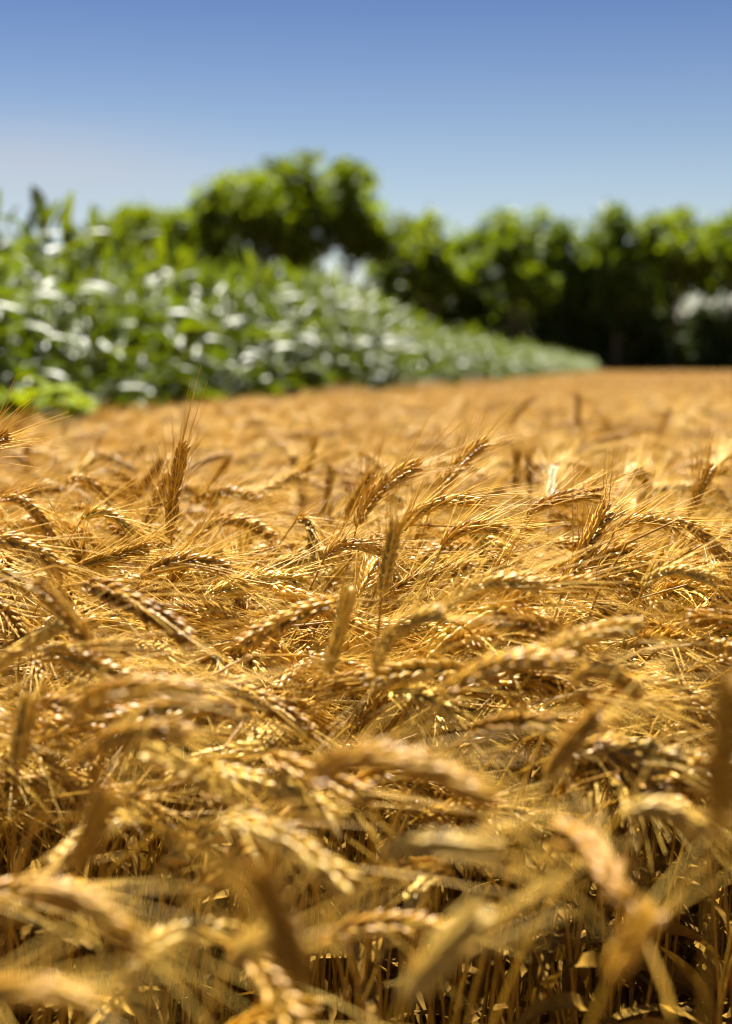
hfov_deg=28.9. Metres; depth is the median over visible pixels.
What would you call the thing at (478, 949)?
wheat stalk
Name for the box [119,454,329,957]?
wheat stalk
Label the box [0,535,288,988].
wheat stalk
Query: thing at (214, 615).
wheat stalk
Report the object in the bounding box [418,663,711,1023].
wheat stalk
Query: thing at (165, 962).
wheat stalk
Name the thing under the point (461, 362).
corn plant
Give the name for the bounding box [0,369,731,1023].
wheat field
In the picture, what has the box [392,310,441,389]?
corn plant
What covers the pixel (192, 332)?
corn plant
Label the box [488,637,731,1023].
wheat stalk
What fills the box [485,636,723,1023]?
wheat stalk
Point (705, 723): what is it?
wheat stalk
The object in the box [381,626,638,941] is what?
wheat stalk
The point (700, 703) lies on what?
wheat stalk
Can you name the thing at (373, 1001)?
wheat stalk
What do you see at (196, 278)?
corn plant
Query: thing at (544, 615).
wheat stalk
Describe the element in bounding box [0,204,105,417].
corn plant
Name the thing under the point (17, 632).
wheat stalk
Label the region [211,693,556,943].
wheat stalk
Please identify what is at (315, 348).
corn plant
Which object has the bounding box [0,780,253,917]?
wheat stalk
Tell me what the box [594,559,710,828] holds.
wheat stalk
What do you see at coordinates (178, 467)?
wheat stalk
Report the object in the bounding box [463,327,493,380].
corn plant
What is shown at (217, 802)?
wheat stalk
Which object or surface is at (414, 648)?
wheat stalk
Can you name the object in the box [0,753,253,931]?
wheat stalk
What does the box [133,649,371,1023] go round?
wheat stalk
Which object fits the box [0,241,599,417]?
corn field
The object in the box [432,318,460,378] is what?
corn plant
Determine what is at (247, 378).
corn plant
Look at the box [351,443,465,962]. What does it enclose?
wheat stalk
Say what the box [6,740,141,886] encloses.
wheat stalk
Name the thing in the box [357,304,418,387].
corn plant
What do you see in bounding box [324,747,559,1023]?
wheat stalk
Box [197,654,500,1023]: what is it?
wheat stalk
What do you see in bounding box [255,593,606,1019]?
wheat stalk
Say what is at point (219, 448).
wheat stalk
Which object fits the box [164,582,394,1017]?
wheat stalk
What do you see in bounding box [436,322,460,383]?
corn plant
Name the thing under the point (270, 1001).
wheat stalk
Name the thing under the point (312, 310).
corn plant
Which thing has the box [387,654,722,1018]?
wheat stalk
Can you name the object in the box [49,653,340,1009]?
wheat stalk
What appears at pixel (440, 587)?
wheat stalk
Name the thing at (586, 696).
wheat stalk
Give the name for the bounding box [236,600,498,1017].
wheat stalk
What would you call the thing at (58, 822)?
wheat stalk
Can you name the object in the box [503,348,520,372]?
corn plant
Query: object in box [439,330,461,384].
corn plant
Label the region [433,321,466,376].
corn plant
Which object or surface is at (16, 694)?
wheat stalk
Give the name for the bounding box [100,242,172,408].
corn plant
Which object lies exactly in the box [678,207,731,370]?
field tree
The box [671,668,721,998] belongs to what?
wheat stalk
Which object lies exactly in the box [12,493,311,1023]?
wheat stalk
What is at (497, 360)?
corn plant
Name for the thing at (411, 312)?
corn plant
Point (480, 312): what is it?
hedge bush
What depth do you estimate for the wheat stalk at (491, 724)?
0.87 m
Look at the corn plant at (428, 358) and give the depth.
17.66 m
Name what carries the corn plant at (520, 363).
on the ground
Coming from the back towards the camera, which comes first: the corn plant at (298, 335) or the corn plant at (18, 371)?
the corn plant at (298, 335)
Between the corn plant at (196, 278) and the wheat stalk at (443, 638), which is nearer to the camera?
the wheat stalk at (443, 638)
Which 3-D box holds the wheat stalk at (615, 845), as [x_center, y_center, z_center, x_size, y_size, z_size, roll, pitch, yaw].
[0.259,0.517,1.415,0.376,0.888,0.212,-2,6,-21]
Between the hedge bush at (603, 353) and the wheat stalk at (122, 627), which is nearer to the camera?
the wheat stalk at (122, 627)
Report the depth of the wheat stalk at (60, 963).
1.11 m
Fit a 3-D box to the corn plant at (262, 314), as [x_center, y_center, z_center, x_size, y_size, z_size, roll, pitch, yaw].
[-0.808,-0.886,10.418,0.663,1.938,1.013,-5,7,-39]
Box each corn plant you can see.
[0,185,164,408]
[0,188,93,418]
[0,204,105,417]
[0,236,102,420]
[0,253,76,386]
[0,254,76,410]
[0,272,53,417]
[4,204,153,416]
[4,236,55,409]
[4,264,30,408]
[5,198,109,411]
[7,230,104,405]
[11,206,214,415]
[11,250,149,412]
[11,259,124,395]
[12,242,53,415]
[12,242,61,409]
[17,223,164,408]
[18,249,114,396]
[20,244,154,398]
[22,248,132,406]
[28,190,85,383]
[39,246,166,399]
[49,231,211,409]
[60,280,152,413]
[75,279,172,410]
[77,203,180,416]
[78,236,133,408]
[82,251,238,413]
[85,238,233,405]
[86,254,202,403]
[87,248,172,404]
[88,223,216,409]
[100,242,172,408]
[108,242,203,405]
[110,266,211,389]
[112,251,253,406]
[120,269,180,400]
[124,262,213,375]
[124,267,249,403]
[140,243,246,404]
[143,249,285,400]
[143,255,291,400]
[147,276,218,404]
[148,229,215,408]
[150,247,249,400]
[156,248,237,401]
[161,275,172,403]
[165,265,294,400]
[167,278,246,399]
[168,267,268,393]
[178,251,241,390]
[186,261,313,398]
[193,266,203,390]
[197,266,323,399]
[202,264,250,402]
[209,249,306,399]
[209,256,232,378]
[209,258,326,399]
[210,259,300,396]
[210,268,291,399]
[210,279,296,397]
[212,259,256,386]
[217,260,335,396]
[219,269,283,400]
[220,278,342,395]
[231,260,333,397]
[231,264,249,385]
[238,282,283,381]
[240,265,283,393]
[247,257,336,395]
[247,278,295,397]
[263,261,344,399]
[270,272,367,393]
[271,271,334,396]
[271,285,282,368]
[276,262,357,392]
[276,269,353,396]
[276,288,374,391]
[279,270,356,390]
[287,260,344,396]
[288,266,337,395]
[295,275,379,389]
[304,268,390,383]
[312,279,391,392]
[312,284,390,385]
[315,267,377,387]
[319,270,395,391]
[325,276,379,393]
[326,276,412,392]
[326,281,401,386]
[328,284,411,392]
[328,290,405,394]
[338,299,409,393]
[342,289,390,391]
[348,285,415,376]
[352,289,400,394]
[353,278,412,390]
[354,281,420,387]
[357,295,425,386]
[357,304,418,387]
[360,298,430,388]
[362,293,430,389]
[378,295,405,390]
[379,315,404,390]
[385,298,429,390]
[392,297,408,380]
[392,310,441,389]
[392,314,449,380]
[395,303,434,386]
[396,307,423,387]
[396,307,428,387]
[398,310,441,388]
[403,304,432,387]
[411,309,436,382]
[414,309,455,382]
[414,312,453,387]
[414,317,443,382]
[415,312,447,386]
[415,314,445,379]
[415,329,460,384]
[418,313,457,384]
[418,331,458,383]
[425,317,449,385]
[428,327,459,383]
[429,322,478,384]
[429,327,469,374]
[430,323,461,381]
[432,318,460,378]
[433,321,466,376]
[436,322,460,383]
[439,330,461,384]
[439,332,469,387]
[442,333,466,383]
[443,327,474,382]
[446,325,468,377]
[446,326,478,376]
[449,329,486,382]
[450,329,487,381]
[450,333,477,379]
[451,332,468,385]
[452,328,484,375]
[452,329,466,381]
[452,330,477,379]
[455,335,500,381]
[458,322,490,374]
[459,341,479,383]
[460,330,489,378]
[463,324,477,386]
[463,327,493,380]
[464,329,485,359]
[469,324,479,374]
[469,325,498,376]
[469,328,487,382]
[470,330,502,380]
[475,320,487,378]
[475,329,499,377]
[477,326,498,375]
[477,330,492,381]
[477,337,503,377]
[481,330,504,380]
[484,333,509,375]
[485,331,494,378]
[485,337,504,380]
[487,331,507,379]
[488,331,509,377]
[490,333,507,377]
[493,328,514,368]
[493,336,510,378]
[495,338,513,377]
[497,334,518,375]
[497,336,516,377]
[499,339,513,373]
[501,342,512,378]
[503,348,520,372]
[508,344,524,380]
[509,342,524,376]
[515,343,531,377]
[516,338,527,374]
[520,336,537,375]
[522,343,540,377]
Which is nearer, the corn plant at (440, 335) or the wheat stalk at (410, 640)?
the wheat stalk at (410, 640)
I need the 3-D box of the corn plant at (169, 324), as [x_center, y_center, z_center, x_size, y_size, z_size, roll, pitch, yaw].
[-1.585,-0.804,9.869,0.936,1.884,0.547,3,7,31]
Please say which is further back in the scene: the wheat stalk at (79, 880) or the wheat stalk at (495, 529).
the wheat stalk at (495, 529)
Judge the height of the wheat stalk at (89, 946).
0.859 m
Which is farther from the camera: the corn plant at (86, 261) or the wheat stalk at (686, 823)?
the corn plant at (86, 261)
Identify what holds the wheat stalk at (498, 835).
on the ground
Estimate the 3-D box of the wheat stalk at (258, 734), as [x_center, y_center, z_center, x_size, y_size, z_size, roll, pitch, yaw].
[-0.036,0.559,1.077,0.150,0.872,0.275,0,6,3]
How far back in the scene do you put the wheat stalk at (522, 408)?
3.09 m
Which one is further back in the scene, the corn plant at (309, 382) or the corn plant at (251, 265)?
the corn plant at (309, 382)
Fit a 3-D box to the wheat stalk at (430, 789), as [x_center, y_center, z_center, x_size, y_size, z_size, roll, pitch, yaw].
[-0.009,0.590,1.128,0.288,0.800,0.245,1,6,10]
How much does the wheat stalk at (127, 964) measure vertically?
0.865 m
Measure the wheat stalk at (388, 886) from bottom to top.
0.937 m
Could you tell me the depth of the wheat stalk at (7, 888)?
0.73 m
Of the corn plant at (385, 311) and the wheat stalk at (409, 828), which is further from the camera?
the corn plant at (385, 311)
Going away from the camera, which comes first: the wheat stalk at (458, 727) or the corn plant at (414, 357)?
the wheat stalk at (458, 727)
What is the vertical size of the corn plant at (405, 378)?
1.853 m
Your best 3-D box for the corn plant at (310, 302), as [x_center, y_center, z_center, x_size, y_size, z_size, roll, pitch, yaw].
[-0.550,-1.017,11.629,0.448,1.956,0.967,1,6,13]
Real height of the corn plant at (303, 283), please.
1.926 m
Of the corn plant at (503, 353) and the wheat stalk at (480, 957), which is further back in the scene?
the corn plant at (503, 353)
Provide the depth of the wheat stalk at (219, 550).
1.39 m
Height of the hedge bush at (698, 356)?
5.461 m
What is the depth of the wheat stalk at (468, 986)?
1.58 m
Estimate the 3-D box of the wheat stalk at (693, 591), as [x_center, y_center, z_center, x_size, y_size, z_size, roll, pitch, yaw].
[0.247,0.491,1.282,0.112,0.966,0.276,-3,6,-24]
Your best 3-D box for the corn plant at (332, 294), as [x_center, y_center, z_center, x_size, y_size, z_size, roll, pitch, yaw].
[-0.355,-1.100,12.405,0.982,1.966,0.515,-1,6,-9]
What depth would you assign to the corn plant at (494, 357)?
26.38 m
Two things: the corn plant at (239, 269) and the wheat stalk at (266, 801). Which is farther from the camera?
the corn plant at (239, 269)
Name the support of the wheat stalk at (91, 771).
on the ground
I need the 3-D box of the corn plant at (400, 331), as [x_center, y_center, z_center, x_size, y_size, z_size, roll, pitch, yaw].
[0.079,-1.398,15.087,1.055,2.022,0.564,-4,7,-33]
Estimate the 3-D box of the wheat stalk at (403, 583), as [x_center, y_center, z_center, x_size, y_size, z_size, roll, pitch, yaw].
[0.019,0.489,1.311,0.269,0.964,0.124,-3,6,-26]
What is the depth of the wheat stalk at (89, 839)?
0.61 m
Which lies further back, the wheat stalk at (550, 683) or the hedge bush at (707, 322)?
the hedge bush at (707, 322)
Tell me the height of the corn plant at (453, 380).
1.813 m
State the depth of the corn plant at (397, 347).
15.94 m
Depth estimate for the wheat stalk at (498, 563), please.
1.20 m
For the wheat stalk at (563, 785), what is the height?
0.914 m
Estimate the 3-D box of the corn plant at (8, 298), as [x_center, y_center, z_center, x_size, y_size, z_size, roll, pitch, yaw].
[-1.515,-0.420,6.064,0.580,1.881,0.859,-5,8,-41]
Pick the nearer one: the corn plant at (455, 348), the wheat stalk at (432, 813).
the wheat stalk at (432, 813)
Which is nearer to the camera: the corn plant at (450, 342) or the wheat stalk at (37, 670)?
the wheat stalk at (37, 670)
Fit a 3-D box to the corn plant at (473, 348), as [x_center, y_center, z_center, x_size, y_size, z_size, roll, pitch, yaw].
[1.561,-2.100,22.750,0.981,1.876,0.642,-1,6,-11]
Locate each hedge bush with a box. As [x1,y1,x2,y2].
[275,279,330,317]
[369,280,450,331]
[430,296,478,331]
[454,304,497,337]
[478,302,574,352]
[517,290,601,370]
[565,324,651,371]
[589,290,677,370]
[606,340,678,370]
[608,311,699,370]
[638,326,725,371]
[667,302,722,363]
[677,296,731,370]
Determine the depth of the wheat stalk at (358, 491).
1.58 m
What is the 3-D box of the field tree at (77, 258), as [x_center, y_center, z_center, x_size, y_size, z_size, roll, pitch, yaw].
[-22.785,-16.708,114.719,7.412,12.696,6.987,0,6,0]
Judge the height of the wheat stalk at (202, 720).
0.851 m
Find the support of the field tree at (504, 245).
on the ground
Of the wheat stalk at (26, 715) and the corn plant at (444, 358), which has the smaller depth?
the wheat stalk at (26, 715)
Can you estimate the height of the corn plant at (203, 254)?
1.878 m
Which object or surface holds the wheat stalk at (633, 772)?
on the ground
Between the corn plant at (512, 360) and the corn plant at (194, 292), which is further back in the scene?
the corn plant at (512, 360)
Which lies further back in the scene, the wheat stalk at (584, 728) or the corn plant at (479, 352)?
the corn plant at (479, 352)
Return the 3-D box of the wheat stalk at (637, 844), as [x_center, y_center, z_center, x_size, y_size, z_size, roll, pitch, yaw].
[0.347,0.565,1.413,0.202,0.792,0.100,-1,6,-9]
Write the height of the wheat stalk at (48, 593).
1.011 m
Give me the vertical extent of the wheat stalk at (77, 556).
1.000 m
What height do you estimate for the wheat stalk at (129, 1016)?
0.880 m
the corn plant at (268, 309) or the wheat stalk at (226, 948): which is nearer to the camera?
the wheat stalk at (226, 948)
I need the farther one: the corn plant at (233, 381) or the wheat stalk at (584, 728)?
the corn plant at (233, 381)
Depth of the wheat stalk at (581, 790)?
1.24 m
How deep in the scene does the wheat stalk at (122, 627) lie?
1.15 m
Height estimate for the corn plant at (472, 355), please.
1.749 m
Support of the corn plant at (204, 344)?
on the ground
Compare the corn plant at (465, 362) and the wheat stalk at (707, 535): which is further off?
the corn plant at (465, 362)
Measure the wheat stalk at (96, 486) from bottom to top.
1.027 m
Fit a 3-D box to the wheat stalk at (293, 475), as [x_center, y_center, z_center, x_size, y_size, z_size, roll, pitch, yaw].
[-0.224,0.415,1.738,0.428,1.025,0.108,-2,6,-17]
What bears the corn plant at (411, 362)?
on the ground
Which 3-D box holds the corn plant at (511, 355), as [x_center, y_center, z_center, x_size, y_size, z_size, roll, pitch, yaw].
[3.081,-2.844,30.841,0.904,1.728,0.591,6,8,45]
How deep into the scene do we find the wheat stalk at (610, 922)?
1.24 m
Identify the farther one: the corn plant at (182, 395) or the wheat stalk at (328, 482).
the corn plant at (182, 395)
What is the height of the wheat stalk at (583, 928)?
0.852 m
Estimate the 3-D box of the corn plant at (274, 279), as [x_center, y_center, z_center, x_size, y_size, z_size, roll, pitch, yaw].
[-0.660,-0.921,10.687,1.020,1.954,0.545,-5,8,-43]
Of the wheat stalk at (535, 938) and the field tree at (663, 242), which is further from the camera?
the field tree at (663, 242)
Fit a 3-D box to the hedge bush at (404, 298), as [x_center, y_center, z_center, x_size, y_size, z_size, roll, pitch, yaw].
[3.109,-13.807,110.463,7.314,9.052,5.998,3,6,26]
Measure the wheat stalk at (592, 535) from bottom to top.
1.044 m
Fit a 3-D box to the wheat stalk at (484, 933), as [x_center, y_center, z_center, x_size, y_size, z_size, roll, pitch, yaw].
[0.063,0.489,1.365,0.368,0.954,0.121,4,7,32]
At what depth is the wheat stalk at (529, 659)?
0.81 m
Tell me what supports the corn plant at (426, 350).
on the ground
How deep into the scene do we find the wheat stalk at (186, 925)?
0.71 m
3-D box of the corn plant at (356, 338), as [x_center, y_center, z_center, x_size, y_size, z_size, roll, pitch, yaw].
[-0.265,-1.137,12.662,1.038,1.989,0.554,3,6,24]
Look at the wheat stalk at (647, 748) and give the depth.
0.89 m
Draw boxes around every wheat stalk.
[0,373,71,467]
[0,458,338,986]
[0,459,99,578]
[0,471,190,873]
[0,494,132,629]
[0,495,211,681]
[0,514,93,632]
[0,534,186,1019]
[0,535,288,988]
[0,551,53,648]
[0,565,270,935]
[0,569,148,670]
[0,573,224,672]
[0,591,330,968]
[0,592,192,992]
[0,593,89,693]
[0,594,212,682]
[0,598,49,665]
[0,601,86,1023]
[0,610,193,834]
[0,616,183,923]
[0,627,196,862]
[0,628,89,862]
[0,631,268,748]
[0,650,293,919]
[0,653,405,1023]
[0,654,152,779]
[0,654,352,1023]
[0,656,116,769]
[0,663,18,743]
[0,670,224,1023]
[0,670,356,1013]
[0,675,223,789]
[0,677,59,713]
[0,679,433,1023]
[0,692,110,1023]
[0,693,263,840]
[0,720,47,811]
[0,737,126,814]
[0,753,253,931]
[0,769,94,884]
[0,770,281,990]
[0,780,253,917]
[0,855,173,972]
[0,876,309,1023]
[0,900,179,1023]
[0,1008,12,1023]
[1,587,118,1023]
[2,636,132,1023]
[3,692,381,1023]
[4,574,129,975]
[5,621,235,1023]
[6,623,133,735]
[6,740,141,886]
[7,643,196,749]
[10,706,113,801]
[10,866,141,1020]
[11,637,201,1021]
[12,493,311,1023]
[14,481,140,922]
[14,494,247,1023]
[18,550,174,1023]
[18,601,292,1023]
[21,673,225,878]
[22,707,339,1023]
[27,660,226,1023]
[29,632,300,954]
[33,545,287,1023]
[34,735,487,1023]
[38,531,356,972]
[38,675,261,973]
[40,508,281,946]
[40,532,215,1010]
[40,617,178,878]
[41,666,208,1023]
[48,433,160,546]
[48,626,252,1023]
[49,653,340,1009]
[59,789,535,1023]
[60,596,269,1012]
[62,681,356,1023]
[63,657,276,869]
[64,669,382,1023]
[65,733,445,1023]
[68,792,330,1023]
[69,507,367,976]
[73,510,271,1009]
[77,650,438,1023]
[79,575,437,982]
[81,886,243,1023]
[84,792,309,1023]
[88,665,367,1023]
[91,545,299,1013]
[94,668,385,1023]
[95,543,355,1001]
[97,643,470,1023]
[99,689,354,1023]
[105,558,404,1023]
[109,692,335,1023]
[110,621,515,999]
[110,750,471,1023]
[113,738,384,1021]
[114,926,377,1023]
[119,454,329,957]
[120,485,443,1023]
[121,626,218,666]
[128,595,320,1023]
[128,619,319,1013]
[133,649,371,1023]
[134,727,222,1023]
[135,367,226,1023]
[136,588,410,1023]
[141,431,336,971]
[142,585,577,1023]
[148,612,468,1016]
[150,741,395,1013]
[158,548,481,961]
[161,617,471,1016]
[163,580,417,1018]
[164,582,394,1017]
[170,642,276,1018]
[172,733,433,1023]
[176,406,482,931]
[186,594,314,997]
[186,744,302,1023]
[190,495,568,1023]
[190,651,504,1023]
[193,491,354,982]
[194,543,516,1023]
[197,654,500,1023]
[197,811,452,1023]
[202,607,462,972]
[202,666,344,1023]
[206,664,630,1023]
[209,432,238,473]
[209,593,658,1023]
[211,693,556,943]
[220,649,483,1023]
[225,579,577,939]
[225,616,431,1018]
[225,734,519,1015]
[228,763,538,1022]
[228,942,402,1023]
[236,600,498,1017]
[245,615,416,1007]
[246,539,461,1022]
[247,613,534,991]
[251,530,511,1003]
[252,532,596,1002]
[253,721,518,1009]
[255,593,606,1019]
[257,535,701,1023]
[258,424,318,532]
[259,859,567,1005]
[261,509,387,1002]
[262,628,414,1023]
[267,661,591,1023]
[268,752,620,1023]
[273,522,560,987]
[284,572,549,1023]
[287,616,629,982]
[291,700,553,992]
[294,613,635,1016]
[295,424,415,886]
[296,703,685,1016]
[303,621,530,1022]
[305,746,592,1023]
[305,824,512,1023]
[306,548,585,929]
[307,377,544,1014]
[307,543,436,1023]
[307,704,561,987]
[310,422,426,745]
[313,666,482,1022]
[316,515,415,1023]
[316,541,430,829]
[319,646,468,909]
[319,651,691,1023]
[320,445,551,994]
[321,642,578,963]
[323,582,499,1009]
[323,615,726,1023]
[324,593,628,1020]
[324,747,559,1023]
[326,569,474,978]
[331,473,570,1023]
[331,658,574,991]
[338,697,565,1023]
[339,509,628,1023]
[340,601,731,1023]
[341,654,461,1023]
[343,540,527,1023]
[345,651,592,997]
[348,586,459,1023]
[349,548,528,900]
[350,692,552,1005]
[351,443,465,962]
[353,585,678,1023]
[356,542,521,1017]
[357,857,451,1023]
[358,517,731,1014]
[358,763,595,978]
[360,608,653,944]
[361,688,652,1023]
[365,594,713,1023]
[366,677,507,1020]
[370,582,568,899]
[373,667,712,971]
[375,612,692,1016]
[376,447,668,1023]
[379,475,729,999]
[380,699,569,972]
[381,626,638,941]
[383,616,638,1003]
[383,665,610,1015]
[384,527,685,1016]
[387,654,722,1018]
[391,831,636,1023]
[394,539,598,1019]
[396,645,602,1023]
[400,712,706,1023]
[404,531,562,1023]
[405,640,726,1021]
[406,581,725,1023]
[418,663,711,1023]
[418,688,610,1004]
[422,561,722,1023]
[425,738,695,1023]
[426,532,672,1023]
[427,732,731,1023]
[437,430,583,1022]
[440,687,645,1023]
[445,563,720,1021]
[447,692,709,1023]
[451,388,472,428]
[456,595,600,1023]
[457,731,708,1023]
[460,581,705,739]
[462,450,545,520]
[465,657,610,1021]
[466,631,704,1023]
[478,418,540,961]
[480,654,691,1023]
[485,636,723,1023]
[485,650,712,1008]
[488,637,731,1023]
[489,680,706,766]
[489,778,702,1023]
[492,734,731,1023]
[495,433,670,1023]
[495,676,703,940]
[502,424,552,1013]
[505,375,568,457]
[506,572,731,1023]
[507,621,713,752]
[507,677,709,1023]
[509,754,707,1023]
[510,774,675,1023]
[511,545,728,668]
[515,588,664,1023]
[515,662,690,1023]
[524,736,708,1023]
[529,726,731,999]
[532,587,730,1023]
[536,615,685,1012]
[538,550,731,1023]
[541,736,654,948]
[543,671,717,1023]
[553,537,731,981]
[553,618,731,1023]
[554,656,723,1014]
[558,503,731,1023]
[558,572,585,993]
[558,593,713,937]
[564,588,712,699]
[565,372,591,446]
[568,553,731,930]
[577,678,705,993]
[586,636,725,1023]
[589,786,731,1023]
[590,588,651,616]
[593,597,731,972]
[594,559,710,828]
[598,708,639,1010]
[601,668,675,1006]
[604,536,731,647]
[608,652,731,1023]
[632,746,703,872]
[637,546,730,1014]
[637,594,731,698]
[639,566,731,1023]
[640,413,731,1018]
[655,388,690,448]
[661,524,731,1019]
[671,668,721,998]
[727,823,731,1011]
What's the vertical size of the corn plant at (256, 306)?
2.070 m
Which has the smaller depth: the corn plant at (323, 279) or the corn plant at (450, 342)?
the corn plant at (323, 279)
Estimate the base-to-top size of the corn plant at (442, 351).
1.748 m
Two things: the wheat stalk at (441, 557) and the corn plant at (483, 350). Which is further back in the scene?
the corn plant at (483, 350)
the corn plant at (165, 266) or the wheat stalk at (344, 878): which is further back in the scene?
the corn plant at (165, 266)
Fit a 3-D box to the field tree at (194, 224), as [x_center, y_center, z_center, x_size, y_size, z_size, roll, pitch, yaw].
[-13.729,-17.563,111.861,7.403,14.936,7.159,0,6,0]
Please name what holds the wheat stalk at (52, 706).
on the ground
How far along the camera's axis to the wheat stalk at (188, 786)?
1.25 m
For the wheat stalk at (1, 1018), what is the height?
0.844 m
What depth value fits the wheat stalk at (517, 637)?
1.09 m
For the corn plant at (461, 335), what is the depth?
21.90 m
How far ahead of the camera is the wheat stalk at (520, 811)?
1.10 m
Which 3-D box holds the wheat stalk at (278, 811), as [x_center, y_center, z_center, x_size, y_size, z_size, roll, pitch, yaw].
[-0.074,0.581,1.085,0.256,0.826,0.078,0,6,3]
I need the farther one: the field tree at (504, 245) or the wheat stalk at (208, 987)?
the field tree at (504, 245)
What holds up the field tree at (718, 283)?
on the ground
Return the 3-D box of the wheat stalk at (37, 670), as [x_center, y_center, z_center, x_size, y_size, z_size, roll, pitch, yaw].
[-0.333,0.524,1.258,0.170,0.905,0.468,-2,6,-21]
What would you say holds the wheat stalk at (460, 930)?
on the ground
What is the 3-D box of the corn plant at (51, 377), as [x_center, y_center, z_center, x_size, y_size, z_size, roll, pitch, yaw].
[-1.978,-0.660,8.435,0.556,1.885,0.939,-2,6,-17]
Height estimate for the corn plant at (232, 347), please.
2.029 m
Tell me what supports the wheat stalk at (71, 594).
on the ground
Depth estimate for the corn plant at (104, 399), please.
9.10 m
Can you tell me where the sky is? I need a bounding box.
[0,0,731,365]
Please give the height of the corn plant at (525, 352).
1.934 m
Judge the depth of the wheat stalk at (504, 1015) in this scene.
1.42 m
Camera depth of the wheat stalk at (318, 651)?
1.25 m
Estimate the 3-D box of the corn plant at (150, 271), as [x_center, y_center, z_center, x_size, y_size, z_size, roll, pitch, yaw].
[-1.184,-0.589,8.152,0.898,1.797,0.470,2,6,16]
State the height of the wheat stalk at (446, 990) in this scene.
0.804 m
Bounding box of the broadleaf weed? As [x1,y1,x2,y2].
[0,375,100,430]
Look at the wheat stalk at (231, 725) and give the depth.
1.08 m
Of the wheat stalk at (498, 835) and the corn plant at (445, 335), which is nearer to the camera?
the wheat stalk at (498, 835)
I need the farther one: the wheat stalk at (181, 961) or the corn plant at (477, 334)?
the corn plant at (477, 334)
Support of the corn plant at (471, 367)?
on the ground
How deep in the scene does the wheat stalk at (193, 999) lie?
1.19 m
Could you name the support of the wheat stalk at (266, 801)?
on the ground
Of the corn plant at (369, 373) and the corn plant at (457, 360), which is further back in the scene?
the corn plant at (457, 360)
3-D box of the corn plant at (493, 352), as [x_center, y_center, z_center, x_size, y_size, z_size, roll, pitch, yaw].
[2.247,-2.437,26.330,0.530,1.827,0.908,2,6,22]
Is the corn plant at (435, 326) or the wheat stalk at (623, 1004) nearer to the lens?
the wheat stalk at (623, 1004)
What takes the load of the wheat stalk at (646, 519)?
on the ground
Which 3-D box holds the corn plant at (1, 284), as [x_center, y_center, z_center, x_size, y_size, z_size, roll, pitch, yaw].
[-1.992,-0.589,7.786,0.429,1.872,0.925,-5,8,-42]
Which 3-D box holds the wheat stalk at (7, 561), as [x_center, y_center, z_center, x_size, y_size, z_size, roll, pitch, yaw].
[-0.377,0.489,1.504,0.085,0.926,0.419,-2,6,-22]
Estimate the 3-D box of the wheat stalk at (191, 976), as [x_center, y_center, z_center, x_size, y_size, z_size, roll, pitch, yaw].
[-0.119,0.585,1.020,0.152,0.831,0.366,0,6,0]
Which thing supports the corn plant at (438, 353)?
on the ground
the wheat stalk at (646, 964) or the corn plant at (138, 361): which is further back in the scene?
the corn plant at (138, 361)
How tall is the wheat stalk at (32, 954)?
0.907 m
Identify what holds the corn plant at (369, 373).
on the ground
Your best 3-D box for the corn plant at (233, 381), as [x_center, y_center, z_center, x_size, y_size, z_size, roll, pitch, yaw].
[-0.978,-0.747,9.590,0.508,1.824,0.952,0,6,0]
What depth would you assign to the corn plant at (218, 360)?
11.83 m
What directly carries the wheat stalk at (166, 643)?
on the ground
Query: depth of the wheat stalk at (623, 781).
0.93 m
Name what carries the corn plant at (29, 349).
on the ground
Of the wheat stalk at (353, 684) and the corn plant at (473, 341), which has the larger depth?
the corn plant at (473, 341)
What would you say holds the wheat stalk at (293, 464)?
on the ground
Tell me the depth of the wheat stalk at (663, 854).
1.32 m
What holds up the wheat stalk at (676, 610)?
on the ground
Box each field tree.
[48,236,102,280]
[85,197,172,277]
[150,189,235,290]
[193,148,331,290]
[222,227,266,292]
[305,155,393,312]
[362,248,419,299]
[380,205,480,320]
[444,223,507,325]
[466,204,567,342]
[531,215,605,353]
[566,197,669,371]
[625,204,726,370]
[632,241,688,314]
[665,266,729,309]
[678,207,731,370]
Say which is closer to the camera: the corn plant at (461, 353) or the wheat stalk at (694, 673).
the wheat stalk at (694, 673)
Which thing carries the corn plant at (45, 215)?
on the ground
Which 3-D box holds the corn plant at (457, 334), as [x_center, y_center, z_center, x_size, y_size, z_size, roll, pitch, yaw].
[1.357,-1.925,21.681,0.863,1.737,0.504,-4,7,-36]
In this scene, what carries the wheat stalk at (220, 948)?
on the ground
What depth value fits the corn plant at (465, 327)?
22.84 m
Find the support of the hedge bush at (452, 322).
on the ground
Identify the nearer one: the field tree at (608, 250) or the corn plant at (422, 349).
the corn plant at (422, 349)
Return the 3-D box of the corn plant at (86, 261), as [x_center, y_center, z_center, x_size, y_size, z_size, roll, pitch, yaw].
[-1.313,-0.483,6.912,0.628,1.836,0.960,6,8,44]
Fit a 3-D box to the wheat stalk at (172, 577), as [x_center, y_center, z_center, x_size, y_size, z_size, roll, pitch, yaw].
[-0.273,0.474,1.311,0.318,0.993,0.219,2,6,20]
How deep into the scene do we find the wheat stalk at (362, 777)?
0.88 m
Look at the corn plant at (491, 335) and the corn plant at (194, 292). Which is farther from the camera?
the corn plant at (491, 335)
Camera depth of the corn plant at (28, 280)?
8.15 m
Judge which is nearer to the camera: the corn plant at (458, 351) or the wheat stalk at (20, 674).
the wheat stalk at (20, 674)
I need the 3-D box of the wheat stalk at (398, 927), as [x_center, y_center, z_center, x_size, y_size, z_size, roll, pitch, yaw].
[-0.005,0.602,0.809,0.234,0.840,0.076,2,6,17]
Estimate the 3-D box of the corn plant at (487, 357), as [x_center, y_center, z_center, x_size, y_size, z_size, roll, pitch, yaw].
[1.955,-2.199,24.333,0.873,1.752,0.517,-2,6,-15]

